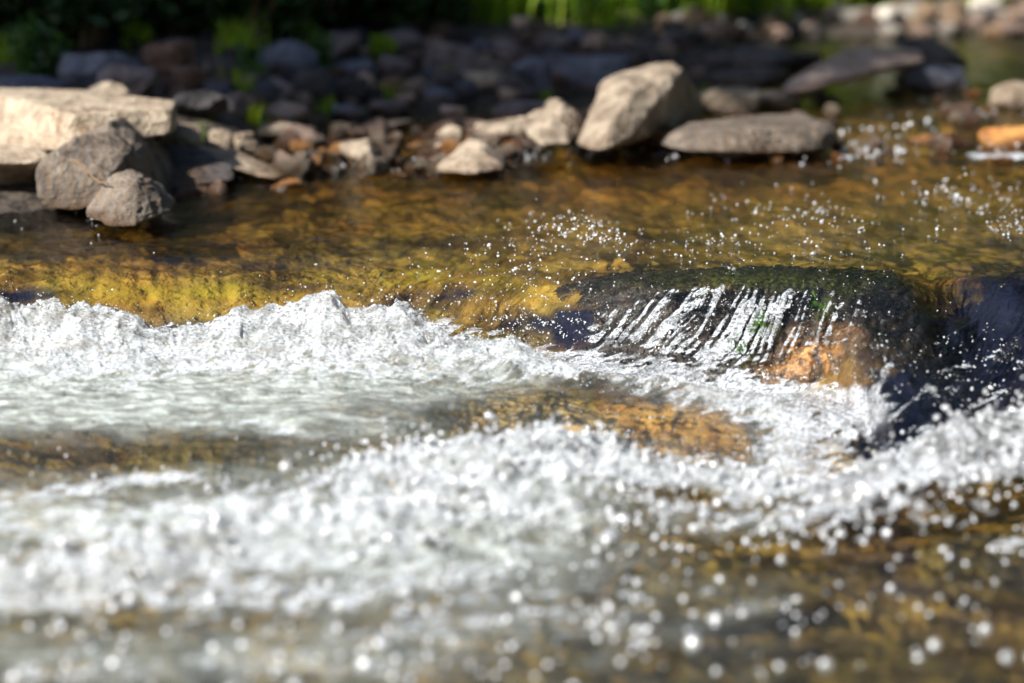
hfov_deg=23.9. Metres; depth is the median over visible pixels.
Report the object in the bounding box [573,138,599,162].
wet stone
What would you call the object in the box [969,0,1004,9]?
shore stone
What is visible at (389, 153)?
wet stone
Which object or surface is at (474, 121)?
wet stone
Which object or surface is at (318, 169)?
wet stone
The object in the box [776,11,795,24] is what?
pebble
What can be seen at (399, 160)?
wet stone
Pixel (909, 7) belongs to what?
pebble
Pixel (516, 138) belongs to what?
wet stone
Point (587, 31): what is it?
cobble
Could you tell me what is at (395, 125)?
shallow stone
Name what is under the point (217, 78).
cobble
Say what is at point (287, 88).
bank stone
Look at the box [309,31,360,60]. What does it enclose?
bank stone
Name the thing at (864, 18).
pebble
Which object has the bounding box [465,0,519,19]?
grass tuft
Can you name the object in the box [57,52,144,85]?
bank stone
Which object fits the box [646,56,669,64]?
cobble
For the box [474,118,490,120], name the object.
wet stone
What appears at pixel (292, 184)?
pebble
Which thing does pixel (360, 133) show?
wet stone
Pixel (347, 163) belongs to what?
wet stone
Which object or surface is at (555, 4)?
leafy plant
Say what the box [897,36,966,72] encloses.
dark block
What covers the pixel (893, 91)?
wet stone
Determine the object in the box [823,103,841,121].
wet stone
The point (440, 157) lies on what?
wet stone
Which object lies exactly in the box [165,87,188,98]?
cobble
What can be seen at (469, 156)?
triangle stone
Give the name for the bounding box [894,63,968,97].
prop stone
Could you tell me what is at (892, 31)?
pebble
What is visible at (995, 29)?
pebble
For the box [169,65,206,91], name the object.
bank stone
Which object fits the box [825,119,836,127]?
wet stone
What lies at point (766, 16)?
shore stone
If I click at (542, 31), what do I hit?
cobble
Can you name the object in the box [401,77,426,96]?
cobble
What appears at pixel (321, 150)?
wet stone
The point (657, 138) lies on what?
wet stone
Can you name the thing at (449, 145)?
wet stone
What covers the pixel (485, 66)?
cobble
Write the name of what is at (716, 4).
grass tuft
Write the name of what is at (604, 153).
wet stone
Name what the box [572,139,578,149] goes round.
wet stone
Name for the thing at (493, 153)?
wet stone
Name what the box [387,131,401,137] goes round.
wet stone
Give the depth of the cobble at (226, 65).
7.34 m
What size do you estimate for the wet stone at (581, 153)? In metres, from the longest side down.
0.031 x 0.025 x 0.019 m
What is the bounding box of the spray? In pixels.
[0,95,1023,682]
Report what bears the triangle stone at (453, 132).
on the water
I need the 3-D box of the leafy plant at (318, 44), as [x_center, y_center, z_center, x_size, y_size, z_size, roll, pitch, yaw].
[-0.644,-0.951,7.907,0.156,0.180,0.184,1,13,3]
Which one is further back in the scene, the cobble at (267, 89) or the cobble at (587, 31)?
the cobble at (587, 31)
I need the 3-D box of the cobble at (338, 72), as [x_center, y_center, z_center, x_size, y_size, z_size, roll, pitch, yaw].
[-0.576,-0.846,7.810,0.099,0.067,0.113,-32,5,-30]
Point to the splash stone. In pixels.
(1010, 137)
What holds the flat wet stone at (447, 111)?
on the water
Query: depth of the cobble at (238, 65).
7.38 m
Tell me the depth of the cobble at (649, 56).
8.49 m
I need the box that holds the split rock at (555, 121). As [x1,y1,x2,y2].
[519,98,583,145]
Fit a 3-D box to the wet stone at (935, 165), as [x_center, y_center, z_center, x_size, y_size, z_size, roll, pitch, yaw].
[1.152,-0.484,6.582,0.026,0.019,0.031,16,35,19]
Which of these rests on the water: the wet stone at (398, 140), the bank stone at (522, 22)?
the wet stone at (398, 140)
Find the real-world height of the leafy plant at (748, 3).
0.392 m
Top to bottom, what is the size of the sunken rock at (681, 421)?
0.070 m
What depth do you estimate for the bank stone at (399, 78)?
7.68 m
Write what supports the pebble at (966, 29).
on the bank at (18, 198)
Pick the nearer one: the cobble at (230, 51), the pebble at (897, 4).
the cobble at (230, 51)
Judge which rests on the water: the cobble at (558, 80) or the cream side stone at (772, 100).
the cream side stone at (772, 100)
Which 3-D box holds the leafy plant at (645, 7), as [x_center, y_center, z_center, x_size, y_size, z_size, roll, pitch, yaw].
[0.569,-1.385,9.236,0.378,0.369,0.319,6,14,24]
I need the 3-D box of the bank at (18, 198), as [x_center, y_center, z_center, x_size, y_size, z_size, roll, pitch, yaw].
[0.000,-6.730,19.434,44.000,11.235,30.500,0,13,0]
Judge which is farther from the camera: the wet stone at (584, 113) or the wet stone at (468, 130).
the wet stone at (584, 113)
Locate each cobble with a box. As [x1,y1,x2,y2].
[160,76,170,92]
[165,38,183,40]
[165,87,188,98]
[202,74,237,91]
[202,81,232,95]
[207,59,236,75]
[222,47,246,57]
[234,72,259,89]
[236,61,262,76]
[243,92,266,113]
[246,80,278,104]
[249,28,266,38]
[252,70,269,81]
[262,62,278,72]
[271,95,285,102]
[275,65,298,82]
[275,85,282,94]
[293,91,313,109]
[329,66,349,77]
[344,98,360,106]
[346,26,370,39]
[346,51,363,59]
[348,27,365,37]
[357,55,371,60]
[360,39,374,47]
[364,87,383,102]
[388,49,397,56]
[390,23,416,32]
[397,48,426,66]
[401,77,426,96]
[413,64,420,70]
[420,36,443,49]
[426,21,455,40]
[447,86,475,100]
[449,79,478,97]
[451,27,472,43]
[461,37,475,44]
[465,63,489,70]
[477,51,496,60]
[494,78,520,92]
[506,51,533,62]
[507,35,529,47]
[517,85,533,100]
[531,29,561,35]
[532,79,555,98]
[549,73,567,88]
[568,44,594,55]
[572,39,579,49]
[583,28,594,34]
[608,47,623,52]
[619,35,638,48]
[632,58,642,68]
[641,53,659,59]
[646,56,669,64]
[654,43,679,60]
[666,34,690,50]
[684,63,696,69]
[689,67,708,79]
[709,74,727,87]
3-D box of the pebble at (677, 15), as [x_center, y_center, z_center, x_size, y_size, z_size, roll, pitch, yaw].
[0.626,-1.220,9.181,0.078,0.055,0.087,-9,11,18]
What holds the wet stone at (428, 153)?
on the water
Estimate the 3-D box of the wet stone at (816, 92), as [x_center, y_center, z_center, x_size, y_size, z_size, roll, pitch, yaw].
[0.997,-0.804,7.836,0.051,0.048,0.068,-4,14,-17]
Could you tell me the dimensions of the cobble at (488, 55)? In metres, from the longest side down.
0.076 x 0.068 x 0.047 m
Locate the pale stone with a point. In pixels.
(188, 135)
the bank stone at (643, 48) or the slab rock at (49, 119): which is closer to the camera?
the slab rock at (49, 119)
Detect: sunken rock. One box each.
[89,638,212,682]
[116,441,368,508]
[450,395,630,472]
[596,402,758,467]
[609,569,827,628]
[739,658,998,682]
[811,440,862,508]
[914,528,1023,601]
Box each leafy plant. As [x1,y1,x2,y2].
[2,10,74,76]
[117,11,156,48]
[234,42,268,75]
[296,24,336,68]
[365,33,398,59]
[527,0,538,16]
[527,0,567,16]
[535,0,568,19]
[570,0,606,24]
[623,0,693,19]
[674,0,717,5]
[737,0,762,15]
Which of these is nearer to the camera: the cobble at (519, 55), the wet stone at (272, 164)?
the wet stone at (272, 164)
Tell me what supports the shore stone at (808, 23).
on the bank at (18, 198)
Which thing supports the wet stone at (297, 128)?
on the wet stone
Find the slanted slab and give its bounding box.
[784,46,923,92]
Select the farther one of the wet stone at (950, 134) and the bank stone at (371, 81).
the bank stone at (371, 81)
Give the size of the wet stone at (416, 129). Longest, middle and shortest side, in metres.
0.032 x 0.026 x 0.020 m
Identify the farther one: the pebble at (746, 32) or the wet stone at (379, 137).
the pebble at (746, 32)
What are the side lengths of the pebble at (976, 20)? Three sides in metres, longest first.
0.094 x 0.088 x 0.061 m
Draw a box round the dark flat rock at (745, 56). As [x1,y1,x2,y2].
[731,45,821,76]
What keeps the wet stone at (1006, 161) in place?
in the water
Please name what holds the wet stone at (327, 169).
on the wet stone at (328, 180)
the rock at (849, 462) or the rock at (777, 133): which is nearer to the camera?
the rock at (849, 462)
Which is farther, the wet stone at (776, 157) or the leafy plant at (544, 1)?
the leafy plant at (544, 1)
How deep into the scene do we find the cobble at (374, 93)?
7.62 m
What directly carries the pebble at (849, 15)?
on the bank at (18, 198)
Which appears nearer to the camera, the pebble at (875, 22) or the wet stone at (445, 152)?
the wet stone at (445, 152)
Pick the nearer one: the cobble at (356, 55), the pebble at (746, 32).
the cobble at (356, 55)
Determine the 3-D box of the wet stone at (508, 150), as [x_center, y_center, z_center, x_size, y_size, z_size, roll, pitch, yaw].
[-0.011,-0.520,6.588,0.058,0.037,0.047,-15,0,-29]
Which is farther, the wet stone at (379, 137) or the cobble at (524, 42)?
the cobble at (524, 42)
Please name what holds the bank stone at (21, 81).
on the bank at (18, 198)
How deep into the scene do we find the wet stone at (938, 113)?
7.44 m
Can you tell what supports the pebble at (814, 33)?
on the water
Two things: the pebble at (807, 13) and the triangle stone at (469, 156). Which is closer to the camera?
the triangle stone at (469, 156)
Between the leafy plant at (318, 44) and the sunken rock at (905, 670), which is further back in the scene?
the leafy plant at (318, 44)
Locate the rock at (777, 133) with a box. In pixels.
[661,114,836,152]
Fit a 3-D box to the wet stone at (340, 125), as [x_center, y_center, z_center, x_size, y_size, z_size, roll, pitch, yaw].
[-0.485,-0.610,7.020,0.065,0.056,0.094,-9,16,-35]
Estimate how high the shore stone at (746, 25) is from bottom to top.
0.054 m
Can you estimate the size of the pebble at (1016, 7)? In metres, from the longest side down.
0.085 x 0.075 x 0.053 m
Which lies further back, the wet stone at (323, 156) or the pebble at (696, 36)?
the pebble at (696, 36)
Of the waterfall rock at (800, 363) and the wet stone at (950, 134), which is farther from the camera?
the wet stone at (950, 134)
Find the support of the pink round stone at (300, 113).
on the bank at (18, 198)
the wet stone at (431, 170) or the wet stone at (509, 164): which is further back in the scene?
the wet stone at (509, 164)
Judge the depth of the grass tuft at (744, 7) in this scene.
9.56 m
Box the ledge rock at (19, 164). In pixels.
[0,145,47,184]
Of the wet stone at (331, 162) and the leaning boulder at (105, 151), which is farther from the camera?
the wet stone at (331, 162)
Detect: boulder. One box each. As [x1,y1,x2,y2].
[36,116,172,209]
[86,169,174,226]
[577,62,701,149]
[699,86,760,116]
[988,81,1023,114]
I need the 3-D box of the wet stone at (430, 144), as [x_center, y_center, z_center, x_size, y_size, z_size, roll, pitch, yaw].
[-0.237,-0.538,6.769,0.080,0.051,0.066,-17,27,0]
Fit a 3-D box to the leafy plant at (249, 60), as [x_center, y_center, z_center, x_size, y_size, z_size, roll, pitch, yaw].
[-0.790,-0.851,7.356,0.089,0.123,0.119,-15,20,-48]
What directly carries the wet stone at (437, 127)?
on the water
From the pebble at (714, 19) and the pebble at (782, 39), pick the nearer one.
the pebble at (714, 19)
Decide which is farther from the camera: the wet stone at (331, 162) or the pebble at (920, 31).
the pebble at (920, 31)
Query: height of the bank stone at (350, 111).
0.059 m
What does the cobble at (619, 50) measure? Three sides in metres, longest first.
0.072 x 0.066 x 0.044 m
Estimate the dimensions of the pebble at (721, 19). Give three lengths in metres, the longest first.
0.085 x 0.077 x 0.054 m
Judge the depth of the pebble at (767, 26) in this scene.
9.50 m
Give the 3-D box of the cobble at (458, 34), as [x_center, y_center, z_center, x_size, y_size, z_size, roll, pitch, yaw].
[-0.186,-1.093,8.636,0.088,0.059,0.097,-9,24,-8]
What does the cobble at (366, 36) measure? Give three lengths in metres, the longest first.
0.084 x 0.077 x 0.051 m
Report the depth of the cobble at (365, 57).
8.07 m
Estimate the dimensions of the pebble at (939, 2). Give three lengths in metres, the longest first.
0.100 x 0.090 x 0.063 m
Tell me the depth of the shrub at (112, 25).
8.25 m
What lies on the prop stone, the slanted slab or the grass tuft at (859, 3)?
the slanted slab
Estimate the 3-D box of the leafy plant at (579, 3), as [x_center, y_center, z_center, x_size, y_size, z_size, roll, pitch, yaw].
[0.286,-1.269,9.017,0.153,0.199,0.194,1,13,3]
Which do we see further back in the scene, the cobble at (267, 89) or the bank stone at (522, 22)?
the bank stone at (522, 22)
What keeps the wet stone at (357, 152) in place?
on the water
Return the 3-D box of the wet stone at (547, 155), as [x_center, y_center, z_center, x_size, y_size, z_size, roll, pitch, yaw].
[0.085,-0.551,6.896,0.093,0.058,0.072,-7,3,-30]
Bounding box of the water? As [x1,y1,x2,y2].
[0,31,1023,682]
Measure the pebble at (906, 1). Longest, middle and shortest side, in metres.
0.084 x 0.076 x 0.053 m
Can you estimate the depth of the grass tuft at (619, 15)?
9.14 m
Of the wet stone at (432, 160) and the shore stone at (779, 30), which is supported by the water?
the wet stone at (432, 160)
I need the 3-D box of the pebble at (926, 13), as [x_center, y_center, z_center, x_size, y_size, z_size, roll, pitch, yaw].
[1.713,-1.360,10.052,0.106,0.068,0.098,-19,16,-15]
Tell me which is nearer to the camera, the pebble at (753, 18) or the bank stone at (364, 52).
the bank stone at (364, 52)
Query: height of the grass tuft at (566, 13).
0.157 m
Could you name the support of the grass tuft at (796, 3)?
on the bank at (18, 198)
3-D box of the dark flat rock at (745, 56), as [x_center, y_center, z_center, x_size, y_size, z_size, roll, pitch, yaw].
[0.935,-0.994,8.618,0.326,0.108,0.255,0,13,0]
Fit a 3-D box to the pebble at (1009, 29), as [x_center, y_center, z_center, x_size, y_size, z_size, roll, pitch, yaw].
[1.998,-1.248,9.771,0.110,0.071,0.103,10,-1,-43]
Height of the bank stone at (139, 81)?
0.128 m
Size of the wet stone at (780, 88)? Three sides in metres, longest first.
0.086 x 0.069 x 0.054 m
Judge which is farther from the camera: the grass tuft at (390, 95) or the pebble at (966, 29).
the pebble at (966, 29)
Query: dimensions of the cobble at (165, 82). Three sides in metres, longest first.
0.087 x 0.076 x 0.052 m
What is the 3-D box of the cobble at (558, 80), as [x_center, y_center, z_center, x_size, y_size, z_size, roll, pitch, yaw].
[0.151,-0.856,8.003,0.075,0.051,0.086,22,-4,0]
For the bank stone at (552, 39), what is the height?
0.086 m
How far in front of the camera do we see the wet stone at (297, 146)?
6.63 m
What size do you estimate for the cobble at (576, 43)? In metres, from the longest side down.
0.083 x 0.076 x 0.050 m
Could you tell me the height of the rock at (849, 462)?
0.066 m
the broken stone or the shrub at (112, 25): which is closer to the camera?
the broken stone
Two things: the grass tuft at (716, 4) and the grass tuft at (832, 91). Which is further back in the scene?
the grass tuft at (716, 4)
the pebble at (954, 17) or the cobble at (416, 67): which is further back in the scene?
the pebble at (954, 17)
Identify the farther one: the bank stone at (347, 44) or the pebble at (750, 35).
the pebble at (750, 35)
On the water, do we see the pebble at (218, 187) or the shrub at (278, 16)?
the pebble at (218, 187)
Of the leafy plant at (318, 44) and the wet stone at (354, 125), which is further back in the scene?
the leafy plant at (318, 44)
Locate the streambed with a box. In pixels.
[0,49,1023,682]
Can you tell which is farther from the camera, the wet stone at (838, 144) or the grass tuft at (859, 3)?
the grass tuft at (859, 3)
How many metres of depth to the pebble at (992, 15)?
10.04 m
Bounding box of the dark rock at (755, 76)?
[724,66,787,88]
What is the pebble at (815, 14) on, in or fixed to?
on the bank at (18, 198)
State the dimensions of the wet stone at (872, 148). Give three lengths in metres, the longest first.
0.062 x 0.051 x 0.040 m
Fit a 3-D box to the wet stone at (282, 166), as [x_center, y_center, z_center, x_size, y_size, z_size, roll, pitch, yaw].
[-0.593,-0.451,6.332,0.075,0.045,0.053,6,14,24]
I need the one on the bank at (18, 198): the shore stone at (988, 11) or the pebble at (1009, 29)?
the shore stone at (988, 11)
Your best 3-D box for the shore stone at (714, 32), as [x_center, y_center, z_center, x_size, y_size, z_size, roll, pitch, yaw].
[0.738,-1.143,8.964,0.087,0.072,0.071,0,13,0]
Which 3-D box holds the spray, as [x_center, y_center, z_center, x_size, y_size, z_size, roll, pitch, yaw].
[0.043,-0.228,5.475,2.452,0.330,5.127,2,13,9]
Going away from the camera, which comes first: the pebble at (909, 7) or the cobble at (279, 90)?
the cobble at (279, 90)
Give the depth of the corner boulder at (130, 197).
5.55 m
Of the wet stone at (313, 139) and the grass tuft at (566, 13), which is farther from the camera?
the grass tuft at (566, 13)
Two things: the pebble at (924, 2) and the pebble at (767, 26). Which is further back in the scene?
the pebble at (924, 2)
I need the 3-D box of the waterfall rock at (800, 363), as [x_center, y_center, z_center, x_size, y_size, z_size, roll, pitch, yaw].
[0.414,0.154,4.990,1.118,0.570,0.736,0,13,0]
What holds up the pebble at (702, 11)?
on the bank at (18, 198)
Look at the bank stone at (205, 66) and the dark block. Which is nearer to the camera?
the bank stone at (205, 66)
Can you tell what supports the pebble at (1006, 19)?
on the bank at (18, 198)
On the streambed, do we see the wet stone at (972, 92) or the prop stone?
the wet stone at (972, 92)
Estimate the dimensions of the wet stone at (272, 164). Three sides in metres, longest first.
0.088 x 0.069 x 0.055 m
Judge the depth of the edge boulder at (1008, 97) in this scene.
7.54 m
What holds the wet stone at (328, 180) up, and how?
in the water
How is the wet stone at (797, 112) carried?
on the streambed
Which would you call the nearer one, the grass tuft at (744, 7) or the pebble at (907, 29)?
the grass tuft at (744, 7)
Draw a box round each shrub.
[0,0,65,48]
[2,0,180,48]
[88,18,116,27]
[170,0,271,28]
[215,0,345,38]
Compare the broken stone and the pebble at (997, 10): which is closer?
the broken stone
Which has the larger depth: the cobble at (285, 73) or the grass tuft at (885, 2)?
the grass tuft at (885, 2)
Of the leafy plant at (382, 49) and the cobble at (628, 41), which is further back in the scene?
the cobble at (628, 41)
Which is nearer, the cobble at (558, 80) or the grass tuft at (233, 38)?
the grass tuft at (233, 38)
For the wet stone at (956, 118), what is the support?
on the water
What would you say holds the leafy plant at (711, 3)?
on the bank at (18, 198)
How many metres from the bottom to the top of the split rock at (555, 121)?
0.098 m
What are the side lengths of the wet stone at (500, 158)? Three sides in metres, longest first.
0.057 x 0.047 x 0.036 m
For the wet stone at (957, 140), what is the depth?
6.84 m
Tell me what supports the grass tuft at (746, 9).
on the bank at (18, 198)
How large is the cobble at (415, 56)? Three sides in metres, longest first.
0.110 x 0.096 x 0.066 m
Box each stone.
[0,75,67,88]
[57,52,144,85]
[88,81,128,94]
[97,63,158,96]
[159,123,201,148]
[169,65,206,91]
[174,90,228,119]
[199,143,283,178]
[202,61,209,70]
[204,129,234,149]
[223,91,257,116]
[233,131,260,153]
[250,146,276,164]
[255,40,318,70]
[257,122,316,142]
[262,101,310,124]
[265,118,285,122]
[267,75,293,100]
[270,163,290,181]
[273,129,300,152]
[273,150,297,162]
[274,160,295,177]
[278,117,297,123]
[287,158,315,179]
[290,67,334,103]
[290,124,314,132]
[290,140,317,153]
[294,151,315,168]
[297,124,323,135]
[298,133,331,148]
[301,129,324,148]
[303,172,320,184]
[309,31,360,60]
[310,155,324,167]
[311,152,324,164]
[315,167,322,179]
[316,116,328,124]
[317,147,326,155]
[320,174,339,189]
[321,164,346,179]
[325,153,334,164]
[326,143,345,160]
[327,128,347,140]
[327,141,341,147]
[329,121,352,134]
[330,155,353,168]
[331,139,355,145]
[332,60,378,79]
[332,104,364,120]
[334,77,367,103]
[340,138,379,168]
[342,131,357,140]
[348,128,367,139]
[351,122,358,128]
[357,157,389,183]
[358,72,374,88]
[359,46,376,59]
[361,117,389,136]
[368,100,410,115]
[369,130,387,148]
[374,73,406,94]
[376,55,412,75]
[378,144,401,154]
[379,146,398,174]
[384,30,424,51]
[385,119,411,133]
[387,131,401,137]
[387,136,403,144]
[387,173,411,186]
[390,155,404,173]
[390,156,405,171]
[394,93,418,106]
[403,156,414,170]
[404,162,429,183]
[408,134,415,141]
[412,126,420,133]
[412,156,430,172]
[414,131,437,140]
[414,139,439,154]
[415,148,440,159]
[418,83,457,102]
[420,127,428,131]
[422,43,476,72]
[426,163,442,177]
[429,121,453,131]
[429,157,435,164]
[434,69,465,85]
[434,153,453,176]
[436,139,503,173]
[437,125,462,142]
[437,139,461,151]
[440,106,465,118]
[441,150,453,154]
[442,116,463,137]
[450,172,469,189]
[461,118,474,128]
[462,70,519,92]
[462,120,484,136]
[464,126,474,135]
[468,38,490,54]
[471,172,494,184]
[472,133,502,148]
[474,116,532,141]
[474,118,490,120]
[476,108,488,115]
[477,60,511,69]
[480,136,492,147]
[481,148,506,177]
[487,100,544,118]
[488,163,503,173]
[490,38,528,54]
[495,144,516,156]
[496,116,515,119]
[497,154,504,164]
[498,88,520,101]
[500,141,515,145]
[505,149,525,169]
[505,161,517,171]
[511,16,530,28]
[511,56,549,79]
[511,135,524,140]
[515,137,546,157]
[531,31,573,51]
[541,145,556,157]
[544,54,631,92]
[564,138,573,147]
[568,28,586,47]
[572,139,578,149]
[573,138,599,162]
[577,150,584,157]
[579,107,590,122]
[580,32,613,51]
[598,151,606,159]
[607,39,638,54]
[612,144,631,151]
[631,43,663,64]
[650,130,672,150]
[659,30,690,42]
[701,23,722,41]
[737,21,750,32]
[757,90,802,113]
[759,13,772,20]
[764,152,783,167]
[772,26,790,41]
[775,85,789,92]
[791,111,806,114]
[792,90,809,101]
[793,14,804,25]
[794,152,814,165]
[803,20,819,29]
[809,87,825,99]
[815,94,842,110]
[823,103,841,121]
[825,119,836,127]
[830,138,844,149]
[831,152,848,167]
[833,149,847,153]
[865,136,883,148]
[867,145,885,161]
[872,104,893,121]
[874,158,886,167]
[875,6,901,24]
[881,88,904,103]
[883,149,893,157]
[893,128,903,135]
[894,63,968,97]
[905,133,933,146]
[909,105,917,111]
[916,117,939,134]
[926,133,945,155]
[930,158,939,167]
[931,95,951,106]
[936,103,951,121]
[936,138,952,153]
[939,102,976,116]
[945,131,954,138]
[948,110,973,132]
[948,148,961,157]
[952,136,982,155]
[959,89,982,101]
[962,109,982,129]
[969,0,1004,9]
[972,7,995,18]
[978,107,992,120]
[978,126,1023,158]
[980,147,993,153]
[984,112,998,124]
[986,121,996,127]
[987,157,1014,177]
[1003,9,1023,14]
[1016,111,1023,118]
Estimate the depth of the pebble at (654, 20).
9.17 m
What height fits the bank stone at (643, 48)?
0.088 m
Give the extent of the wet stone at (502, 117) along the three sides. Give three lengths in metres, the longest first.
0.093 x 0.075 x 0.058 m
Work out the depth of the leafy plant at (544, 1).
9.11 m
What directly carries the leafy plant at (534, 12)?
on the bank at (18, 198)
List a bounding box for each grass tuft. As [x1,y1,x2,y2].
[0,31,19,64]
[210,6,268,56]
[212,62,259,92]
[238,99,268,127]
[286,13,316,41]
[313,93,337,114]
[374,79,404,99]
[457,0,551,24]
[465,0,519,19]
[536,88,558,100]
[545,0,634,27]
[565,0,573,18]
[601,0,625,20]
[634,0,680,16]
[634,0,719,14]
[650,0,728,17]
[720,0,737,13]
[720,0,745,15]
[731,1,764,13]
[738,0,792,18]
[777,0,839,8]
[804,0,849,7]
[821,0,881,7]
[824,86,838,96]
[854,0,899,6]
[934,0,1006,8]
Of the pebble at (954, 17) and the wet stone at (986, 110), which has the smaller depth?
the wet stone at (986, 110)
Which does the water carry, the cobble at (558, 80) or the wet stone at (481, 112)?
the wet stone at (481, 112)
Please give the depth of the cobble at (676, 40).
8.69 m
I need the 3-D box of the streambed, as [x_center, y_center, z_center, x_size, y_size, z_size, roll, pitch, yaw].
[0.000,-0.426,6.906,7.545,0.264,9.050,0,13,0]
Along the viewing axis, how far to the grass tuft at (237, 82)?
7.10 m
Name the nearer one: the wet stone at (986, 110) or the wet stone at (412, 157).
the wet stone at (412, 157)
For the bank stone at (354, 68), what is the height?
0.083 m
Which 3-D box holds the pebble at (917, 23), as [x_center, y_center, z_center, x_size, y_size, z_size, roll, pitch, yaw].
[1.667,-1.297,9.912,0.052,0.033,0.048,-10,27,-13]
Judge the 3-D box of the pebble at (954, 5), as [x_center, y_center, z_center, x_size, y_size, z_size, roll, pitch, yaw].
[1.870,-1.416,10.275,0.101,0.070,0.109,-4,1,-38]
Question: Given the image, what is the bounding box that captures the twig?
[69,158,108,184]
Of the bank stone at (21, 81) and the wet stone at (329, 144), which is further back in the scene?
the bank stone at (21, 81)
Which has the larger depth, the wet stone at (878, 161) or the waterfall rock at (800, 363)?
the wet stone at (878, 161)
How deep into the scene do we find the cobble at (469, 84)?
7.74 m
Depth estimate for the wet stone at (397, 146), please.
6.56 m
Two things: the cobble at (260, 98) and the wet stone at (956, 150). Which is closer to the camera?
the wet stone at (956, 150)
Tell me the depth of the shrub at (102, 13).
7.71 m
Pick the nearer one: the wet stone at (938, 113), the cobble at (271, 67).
the wet stone at (938, 113)
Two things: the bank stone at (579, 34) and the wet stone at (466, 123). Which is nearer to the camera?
the wet stone at (466, 123)
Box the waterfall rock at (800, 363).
[553,264,946,410]
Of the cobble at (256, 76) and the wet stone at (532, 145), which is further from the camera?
the cobble at (256, 76)
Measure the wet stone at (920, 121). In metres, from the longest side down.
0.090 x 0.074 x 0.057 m
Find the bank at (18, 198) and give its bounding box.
[0,0,1023,260]
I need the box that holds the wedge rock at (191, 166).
[163,145,234,188]
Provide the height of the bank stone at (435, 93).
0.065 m
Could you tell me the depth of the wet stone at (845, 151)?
6.73 m
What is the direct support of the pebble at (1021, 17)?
on the bank at (18, 198)
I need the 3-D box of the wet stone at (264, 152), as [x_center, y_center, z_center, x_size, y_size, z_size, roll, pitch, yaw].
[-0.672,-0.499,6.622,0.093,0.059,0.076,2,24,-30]
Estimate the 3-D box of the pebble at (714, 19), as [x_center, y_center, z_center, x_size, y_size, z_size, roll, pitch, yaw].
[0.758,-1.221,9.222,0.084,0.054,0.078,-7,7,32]
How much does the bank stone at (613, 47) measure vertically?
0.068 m
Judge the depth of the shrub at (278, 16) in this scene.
8.12 m
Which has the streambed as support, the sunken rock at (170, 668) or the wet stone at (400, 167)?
the sunken rock at (170, 668)
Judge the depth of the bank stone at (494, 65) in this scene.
8.17 m
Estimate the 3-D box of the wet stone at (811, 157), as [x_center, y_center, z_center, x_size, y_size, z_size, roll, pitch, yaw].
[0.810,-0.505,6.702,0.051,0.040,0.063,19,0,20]
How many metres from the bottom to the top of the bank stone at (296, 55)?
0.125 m
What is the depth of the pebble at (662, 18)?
9.09 m
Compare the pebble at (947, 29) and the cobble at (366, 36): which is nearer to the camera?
the cobble at (366, 36)
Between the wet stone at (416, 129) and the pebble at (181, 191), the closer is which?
the pebble at (181, 191)
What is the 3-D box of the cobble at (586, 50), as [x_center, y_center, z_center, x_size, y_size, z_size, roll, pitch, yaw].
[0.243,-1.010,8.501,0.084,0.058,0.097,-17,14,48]
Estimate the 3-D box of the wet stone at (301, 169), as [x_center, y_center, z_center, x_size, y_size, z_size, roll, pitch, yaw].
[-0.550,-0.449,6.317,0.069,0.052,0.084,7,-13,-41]
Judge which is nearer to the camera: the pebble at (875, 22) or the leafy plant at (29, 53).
the leafy plant at (29, 53)
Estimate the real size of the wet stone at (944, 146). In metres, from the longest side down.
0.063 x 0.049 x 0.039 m
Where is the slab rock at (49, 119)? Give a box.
[0,87,177,149]
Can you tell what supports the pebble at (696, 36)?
on the bank at (18, 198)
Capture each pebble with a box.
[173,185,209,197]
[207,180,227,200]
[271,177,309,196]
[405,141,424,150]
[652,14,659,24]
[657,14,678,26]
[657,21,669,27]
[662,21,689,33]
[670,12,683,20]
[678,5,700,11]
[682,10,706,26]
[683,29,706,44]
[690,8,712,22]
[706,14,717,23]
[716,14,724,25]
[722,26,744,41]
[723,16,733,24]
[729,13,742,20]
[729,24,748,38]
[742,13,761,24]
[747,33,754,38]
[753,19,779,35]
[764,11,776,21]
[774,35,787,43]
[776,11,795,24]
[777,21,786,25]
[782,25,802,38]
[798,7,818,20]
[799,8,812,20]
[800,26,825,39]
[826,10,837,16]
[828,3,847,15]
[842,8,866,21]
[853,10,875,24]
[868,18,881,26]
[879,25,904,38]
[886,2,904,6]
[898,0,916,2]
[899,2,920,13]
[902,13,916,24]
[904,25,913,32]
[905,17,918,25]
[911,20,924,25]
[911,26,934,38]
[912,5,939,20]
[914,0,936,5]
[937,0,959,11]
[939,23,962,35]
[941,0,966,11]
[941,9,965,24]
[962,27,970,32]
[966,14,986,27]
[969,10,986,15]
[980,23,1004,41]
[990,13,1005,20]
[994,8,1006,12]
[995,16,1011,23]
[1004,0,1016,5]
[1004,23,1021,39]
[1005,11,1021,17]
[1010,17,1020,23]
[1012,5,1023,9]
[1012,15,1023,24]
[1013,24,1023,35]
[1018,6,1023,12]
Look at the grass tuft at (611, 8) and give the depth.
9.01 m
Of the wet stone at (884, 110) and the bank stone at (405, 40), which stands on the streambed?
the wet stone at (884, 110)
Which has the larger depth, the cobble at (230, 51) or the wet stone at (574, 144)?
the cobble at (230, 51)
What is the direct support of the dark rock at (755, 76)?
on the water
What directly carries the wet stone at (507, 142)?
on the water
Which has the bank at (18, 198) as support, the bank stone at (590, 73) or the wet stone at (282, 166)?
the bank stone at (590, 73)
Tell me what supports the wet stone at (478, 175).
on the water

